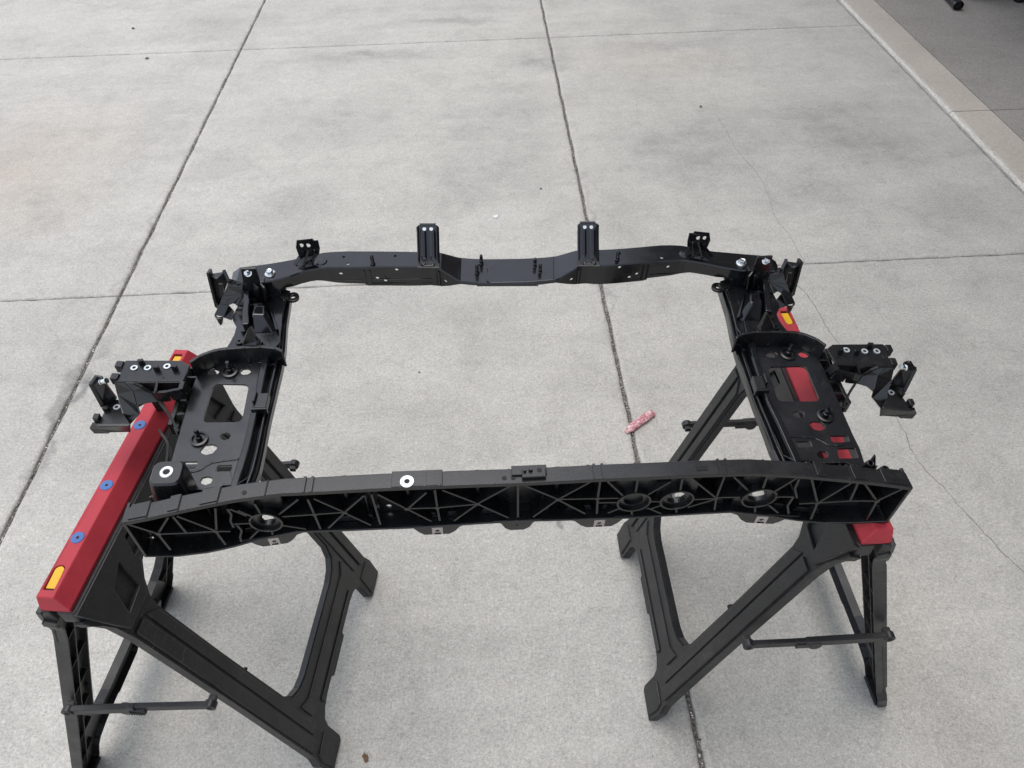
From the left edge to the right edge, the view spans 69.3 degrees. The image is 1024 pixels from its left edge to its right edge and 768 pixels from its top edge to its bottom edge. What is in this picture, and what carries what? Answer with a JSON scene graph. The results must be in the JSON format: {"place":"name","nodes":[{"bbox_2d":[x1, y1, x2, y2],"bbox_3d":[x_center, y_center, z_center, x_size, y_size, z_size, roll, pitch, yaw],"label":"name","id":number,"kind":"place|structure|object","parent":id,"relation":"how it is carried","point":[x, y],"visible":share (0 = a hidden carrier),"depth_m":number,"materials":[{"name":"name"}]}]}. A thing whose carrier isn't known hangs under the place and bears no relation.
{"place":"outdoors","nodes":[
{"label":"outdoors","id":0,"kind":"place"},
{"bbox_2d":[0,1,702,766],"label":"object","id":1,"kind":"structure","parent":0,"point":[156,223],"depth_m":2.43,"materials":[{"name":"grey concrete"}]},
{"bbox_2d":[0,0,1023,767],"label":"driveway","id":2,"kind":"structure","parent":0,"point":[842,156],"depth_m":2.36,"materials":[{"name":"concrete"}]},
{"bbox_2d":[36,350,377,767],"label":"sawhorse","id":3,"kind":"object","parent":2,"relation":"on","point":[95,577],"visible":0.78,"depth_m":1.19,"materials":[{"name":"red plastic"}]},
{"bbox_2d":[362,753,367,762],"bbox_3d":[-0.296,0.754,1.497,0.012,0.003,0.020,-29,52,-24],"label":"dry leaf","id":4,"kind":"object","parent":2,"relation":"on","point":[365,756],"visible":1,"depth_m":1.50,"materials":[{"name":"brown plant"}]},
{"bbox_2d":[624,410,655,433],"bbox_3d":[0.361,0.106,2.090,0.112,0.014,0.027,-32,53,-26],"label":"plastic scrap","id":5,"kind":"object","parent":2,"relation":"on","point":[639,421],"visible":1,"depth_m":2.08,"materials":[{"name":"pink plastic"}]},
{"bbox_2d":[617,307,895,720],"bbox_3d":[0.514,0.277,1.436,0.499,0.723,0.499,-3,46,-1],"label":"sawhorse","id":6,"kind":"object","parent":2,"relation":"on","point":[802,563],"visible":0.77,"depth_m":1.33,"materials":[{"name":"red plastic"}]},
{"bbox_2d":[88,221,916,556],"bbox_3d":[-0.002,-0.007,1.123,1.230,0.208,0.512,-2,50,-3],"label":"radiator support","id":7,"kind":"object","parent":6,"relation":"on","point":[182,511],"visible":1,"depth_m":1.04,"materials":[{"name":"black plastic"}]},
{"bbox_2d":[836,0,954,115],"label":"apron edge","id":8,"kind":"object","parent":2,"relation":"on","point":[924,85],"visible":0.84,"depth_m":3.68,"materials":[{"name":"concrete"}]},
{"bbox_2d":[949,112,1023,193],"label":"apron edge","id":9,"kind":"object","parent":2,"relation":"on","point":[997,160],"visible":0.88,"depth_m":3.07,"materials":[{"name":"concrete"}]},
{"bbox_2d":[846,0,989,111],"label":"garage apron","id":10,"kind":"object","parent":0,"point":[951,89],"visible":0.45,"depth_m":3.68,"materials":[{"name":"concrete"}]},
{"bbox_2d":[874,0,1023,110],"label":"garage floor","id":11,"kind":"structure","parent":0,"point":[975,48],"depth_m":3.83,"materials":[{"name":"concrete"}]},
{"bbox_2d":[947,0,963,9],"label":"ribbed hose","id":12,"kind":"object","parent":11,"relation":"on","point":[957,4],"visible":1,"depth_m":4.09,"materials":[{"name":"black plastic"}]},
{"bbox_2d":[956,110,1023,180],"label":"garage apron","id":13,"kind":"object","parent":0,"point":[1001,138],"visible":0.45,"depth_m":3.14,"materials":[{"name":"concrete"}]},
{"bbox_2d":[992,109,1023,140],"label":"garage floor","id":14,"kind":"structure","parent":0,"point":[1013,120],"depth_m":3.25,"materials":[{"name":"concrete"}]}
]}

